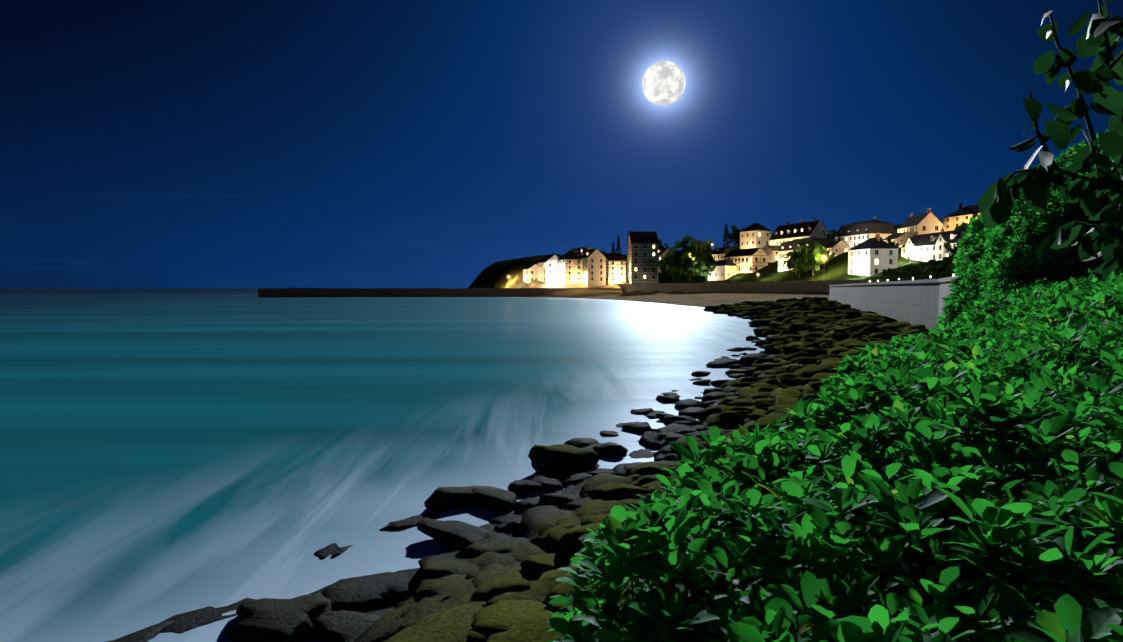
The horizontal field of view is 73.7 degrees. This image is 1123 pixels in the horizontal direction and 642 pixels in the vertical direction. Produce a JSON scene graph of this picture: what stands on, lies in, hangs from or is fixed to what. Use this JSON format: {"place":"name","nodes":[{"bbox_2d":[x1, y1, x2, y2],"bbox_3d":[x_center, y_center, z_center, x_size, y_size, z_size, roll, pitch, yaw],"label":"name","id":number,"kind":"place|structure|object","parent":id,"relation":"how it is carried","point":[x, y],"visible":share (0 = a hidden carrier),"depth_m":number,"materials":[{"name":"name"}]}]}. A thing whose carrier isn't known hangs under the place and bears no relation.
{"place":"outdoors","nodes":[
{"label":"outdoors","id":0,"kind":"place"},
{"bbox_2d":[0,289,765,641],"bbox_3d":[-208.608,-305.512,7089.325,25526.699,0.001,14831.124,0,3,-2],"label":"sea","id":1,"kind":"structure","parent":0,"point":[166,453],"depth_m":22.41,"materials":[{"name":"teal liquid"}]},
{"bbox_2d":[107,401,805,641],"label":"shore rocks","id":2,"kind":"object","parent":1,"relation":"in","point":[479,591],"visible":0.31,"depth_m":9.84,"materials":[{"name":"grey stone"}]},
{"bbox_2d":[0,0,1122,288],"label":"sky","id":3,"kind":"structure","parent":0,"point":[145,144],"materials":[{"name":"blue"}]},
{"bbox_2d":[642,61,684,105],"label":"moon","id":4,"kind":"object","parent":3,"relation":"in","point":[663,83],"visible":1,"depth_m":5905.93,"materials":[{"name":"white"}]},
{"bbox_2d":[379,221,948,617],"bbox_3d":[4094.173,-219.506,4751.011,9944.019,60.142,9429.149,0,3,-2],"label":"ground","id":5,"kind":"structure","parent":0,"point":[496,275],"depth_m":279.71,"materials":[{"name":"brown soil"}]},
{"bbox_2d":[258,288,624,296],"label":"breakwater","id":6,"kind":"object","parent":5,"relation":"on","point":[396,292],"visible":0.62,"depth_m":347.10,"materials":[{"name":"stone"}]},
{"bbox_2d":[226,328,776,641],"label":"rocks","id":7,"kind":"object","parent":5,"relation":"on","point":[280,620],"visible":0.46,"depth_m":11.54,"materials":[{"name":"grey stone"}]},
{"bbox_2d":[522,264,537,283],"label":"house","id":8,"kind":"structure","parent":5,"relation":"on","point":[530,273],"depth_m":378.43,"materials":[{"name":"paint"}]},
{"bbox_2d":[537,252,558,283],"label":"house","id":9,"kind":"structure","parent":5,"relation":"on","point":[547,268],"depth_m":369.68,"materials":[{"name":"paint"}]},
{"bbox_2d":[557,250,581,283],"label":"house","id":10,"kind":"structure","parent":5,"relation":"on","point":[569,266],"depth_m":365.76,"materials":[{"name":"paint"}]},
{"bbox_2d":[571,247,591,255],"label":"house","id":11,"kind":"structure","parent":5,"relation":"on","point":[577,251],"depth_m":388.68,"materials":[{"name":"brown stone"}]},
{"bbox_2d":[579,247,605,285],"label":"house","id":12,"kind":"structure","parent":5,"relation":"on","point":[593,267],"depth_m":364.52,"materials":[{"name":"beige paint"}]},
{"bbox_2d":[603,253,626,284],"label":"house","id":13,"kind":"structure","parent":5,"relation":"on","point":[615,268],"depth_m":369.50,"materials":[{"name":"white paint"}]},
{"bbox_2d":[616,235,621,253],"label":"cypress tree","id":14,"kind":"object","parent":5,"relation":"on","point":[618,248],"visible":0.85,"depth_m":408.74,"materials":[{"name":"green plant"}]},
{"bbox_2d":[627,231,658,283],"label":"tall house","id":15,"kind":"structure","parent":5,"relation":"on","point":[642,247],"depth_m":362.69,"materials":[{"name":"grey stone"}]},
{"bbox_2d":[658,239,667,247],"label":"tree","id":16,"kind":"object","parent":5,"relation":"on","point":[660,245],"visible":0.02,"depth_m":397.78,"materials":[{"name":"green plant"}]},
{"bbox_2d":[658,247,668,272],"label":"house","id":17,"kind":"structure","parent":5,"relation":"on","point":[663,251],"depth_m":377.29,"materials":[{"name":"stone"}]},
{"bbox_2d":[657,256,685,281],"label":"tree","id":18,"kind":"object","parent":5,"relation":"on","point":[660,263],"visible":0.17,"depth_m":354.81,"materials":[{"name":"green plant"}]},
{"bbox_2d":[647,235,718,280],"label":"tree","id":19,"kind":"object","parent":5,"relation":"on","point":[681,261],"visible":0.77,"depth_m":338.73,"materials":[{"name":"green plant"}]},
{"bbox_2d":[690,258,716,280],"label":"tree","id":20,"kind":"object","parent":5,"relation":"on","point":[702,267],"visible":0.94,"depth_m":328.27,"materials":[{"name":"green plant"}]},
{"bbox_2d":[711,248,729,260],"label":"house","id":21,"kind":"structure","parent":5,"relation":"on","point":[720,253],"depth_m":347.61,"materials":[{"name":"beige paint"}]},
{"bbox_2d":[708,260,736,280],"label":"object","id":22,"kind":"structure","parent":5,"relation":"on","point":[725,269],"depth_m":320.14,"materials":[{"name":"paint"}]},
{"bbox_2d":[722,223,729,248],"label":"cypress tree","id":23,"kind":"object","parent":5,"relation":"on","point":[725,239],"visible":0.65,"depth_m":379.37,"materials":[{"name":"green plant"}]},
{"bbox_2d":[724,225,743,246],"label":"tree","id":24,"kind":"object","parent":5,"relation":"on","point":[734,237],"visible":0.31,"depth_m":368.76,"materials":[{"name":"green plant"}]},
{"bbox_2d":[620,283,855,293],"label":"town sea wall","id":25,"kind":"structure","parent":5,"relation":"on","point":[790,288],"depth_m":261.05,"materials":[{"name":"stone"}]},
{"bbox_2d":[617,278,933,285],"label":"town sea wall coping","id":26,"kind":"object","parent":25,"relation":"on","point":[811,282],"visible":0.67,"depth_m":238.19,"materials":[{"name":"stone"}]},
{"bbox_2d":[724,248,768,273],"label":"house","id":27,"kind":"structure","parent":5,"relation":"on","point":[750,260],"depth_m":313.29,"materials":[{"name":"paint"}]},
{"bbox_2d":[740,223,770,248],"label":"house","id":28,"kind":"structure","parent":5,"relation":"on","point":[755,235],"depth_m":348.54,"materials":[{"name":"paint"}]},
{"bbox_2d":[762,245,779,261],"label":"house","id":29,"kind":"structure","parent":5,"relation":"on","point":[771,251],"depth_m":315.52,"materials":[{"name":"paint"}]},
{"bbox_2d":[630,297,932,425],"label":"shore rocks","id":30,"kind":"object","parent":5,"relation":"on","point":[804,326],"visible":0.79,"depth_m":38.45,"materials":[{"name":"stone"}]},
{"bbox_2d":[782,255,811,277],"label":"tree","id":31,"kind":"object","parent":5,"relation":"on","point":[793,266],"visible":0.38,"depth_m":259.85,"materials":[{"name":"green plant"}]},
{"bbox_2d":[769,217,827,244],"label":"house","id":32,"kind":"structure","parent":5,"relation":"on","point":[790,232],"depth_m":316.53,"materials":[{"name":"stone"}]},
{"bbox_2d":[778,237,831,271],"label":"house","id":33,"kind":"structure","parent":5,"relation":"on","point":[785,248],"depth_m":284.53,"materials":[{"name":"paint"}]},
{"bbox_2d":[786,240,835,276],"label":"tree","id":34,"kind":"object","parent":5,"relation":"on","point":[805,257],"visible":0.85,"depth_m":252.13,"materials":[{"name":"green plant"}]},
{"bbox_2d":[819,228,841,240],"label":"tree","id":35,"kind":"object","parent":5,"relation":"on","point":[831,236],"visible":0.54,"depth_m":285.46,"materials":[{"name":"green plant"}]},
{"bbox_2d":[547,368,1122,641],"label":"shrub leaves","id":36,"kind":"object","parent":5,"relation":"on","point":[923,501],"visible":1,"depth_m":3.63,"materials":[{"name":"green plant"}]},
{"bbox_2d":[825,237,851,257],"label":"house","id":37,"kind":"structure","parent":5,"relation":"on","point":[837,246],"depth_m":268.21,"materials":[{"name":"paint"}]},
{"bbox_2d":[838,216,895,246],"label":"house","id":38,"kind":"structure","parent":5,"relation":"on","point":[855,234],"depth_m":273.08,"materials":[{"name":"stone"}]},
{"bbox_2d":[847,232,898,275],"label":"white house","id":39,"kind":"structure","parent":5,"relation":"on","point":[875,255],"depth_m":223.77,"materials":[{"name":"paint"}]},
{"bbox_2d":[633,287,1122,641],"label":"bank shrub","id":40,"kind":"object","parent":5,"relation":"on","point":[921,565],"depth_m":4.04,"materials":[{"name":"green plant"}]},
{"bbox_2d":[880,237,898,247],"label":"tree","id":41,"kind":"object","parent":5,"relation":"on","point":[890,242],"depth_m":238.33,"materials":[{"name":"green plant"}]},
{"bbox_2d":[829,282,956,328],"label":"sea wall","id":42,"kind":"structure","parent":5,"relation":"on","point":[917,303],"depth_m":56.02,"materials":[{"name":"concrete"}]},
{"bbox_2d":[829,275,967,285],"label":"wall top","id":43,"kind":"object","parent":42,"relation":"on","point":[946,279],"depth_m":53.05,"materials":[{"name":"concrete"}]},
{"bbox_2d":[883,232,913,246],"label":"house","id":44,"kind":"structure","parent":5,"relation":"on","point":[901,238],"depth_m":249.18,"materials":[{"name":"paint"}]},
{"bbox_2d":[896,208,943,234],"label":"house","id":45,"kind":"structure","parent":5,"relation":"on","point":[928,222],"depth_m":246.58,"materials":[{"name":"paint"}]},
{"bbox_2d":[882,254,974,281],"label":"hedge","id":46,"kind":"object","parent":5,"relation":"on","point":[935,269],"visible":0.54,"depth_m":89.30,"materials":[{"name":"green plant"}]},
{"bbox_2d":[746,262,1122,486],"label":"shrub leaves","id":47,"kind":"object","parent":5,"relation":"on","point":[992,342],"visible":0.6,"depth_m":9.86,"materials":[{"name":"green plant"}]},
{"bbox_2d":[900,223,970,261],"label":"house","id":48,"kind":"structure","parent":5,"relation":"on","point":[925,247],"depth_m":223.07,"materials":[{"name":"paint"}]},
{"bbox_2d":[943,238,976,258],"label":"tree","id":49,"kind":"object","parent":5,"relation":"on","point":[950,249],"visible":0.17,"depth_m":194.62,"materials":[{"name":"green plant"}]},
{"bbox_2d":[942,202,981,231],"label":"cream house","id":50,"kind":"structure","parent":5,"relation":"on","point":[953,220],"depth_m":248.26,"materials":[{"name":"paint"}]},
{"bbox_2d":[954,213,978,229],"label":"tree","id":51,"kind":"object","parent":5,"relation":"on","point":[962,226],"depth_m":218.40,"materials":[{"name":"green plant"}]},
{"bbox_2d":[942,244,1008,322],"bbox_3d":[15.439,-1.114,24.736,5.649,3.146,3.946,2,3,43],"label":"bush","id":52,"kind":"object","parent":5,"relation":"on","point":[962,282],"visible":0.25,"depth_m":25.91,"materials":[{"name":"green plant"}]},
{"bbox_2d":[968,276,999,308],"bbox_3d":[16.086,-0.497,25.480,4.532,3.467,5.259,0,3,-2],"label":"bush","id":53,"kind":"object","parent":5,"relation":"on","point":[976,287],"depth_m":25.67,"materials":[{"name":"green plant"}]},
{"bbox_2d":[952,164,1077,275],"bbox_3d":[22.622,-3.842,31.745,7.795,6.767,12.656,-3,4,-46],"label":"bush","id":54,"kind":"object","parent":5,"relation":"on","point":[972,241],"visible":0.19,"depth_m":35.20,"materials":[{"name":"green plant"}]},
{"bbox_2d":[977,130,1122,315],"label":"bush","id":55,"kind":"object","parent":5,"relation":"on","point":[1006,250],"visible":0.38,"depth_m":20.37,"materials":[{"name":"green plant"}]},
{"bbox_2d":[1010,170,1122,287],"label":"bush","id":56,"kind":"object","parent":5,"relation":"on","point":[1025,277],"visible":0.06,"depth_m":20.64,"materials":[{"name":"green plant"}]},
{"bbox_2d":[629,393,1122,613],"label":"shrub stems","id":57,"kind":"object","parent":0,"point":[913,580],"visible":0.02,"depth_m":3.52,"materials":[{"name":"green plant"}]},
{"bbox_2d":[977,0,1122,283],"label":"tree branch","id":58,"kind":"object","parent":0,"point":[1092,197],"depth_m":3.93,"materials":[{"name":"green plant"}]}
]}

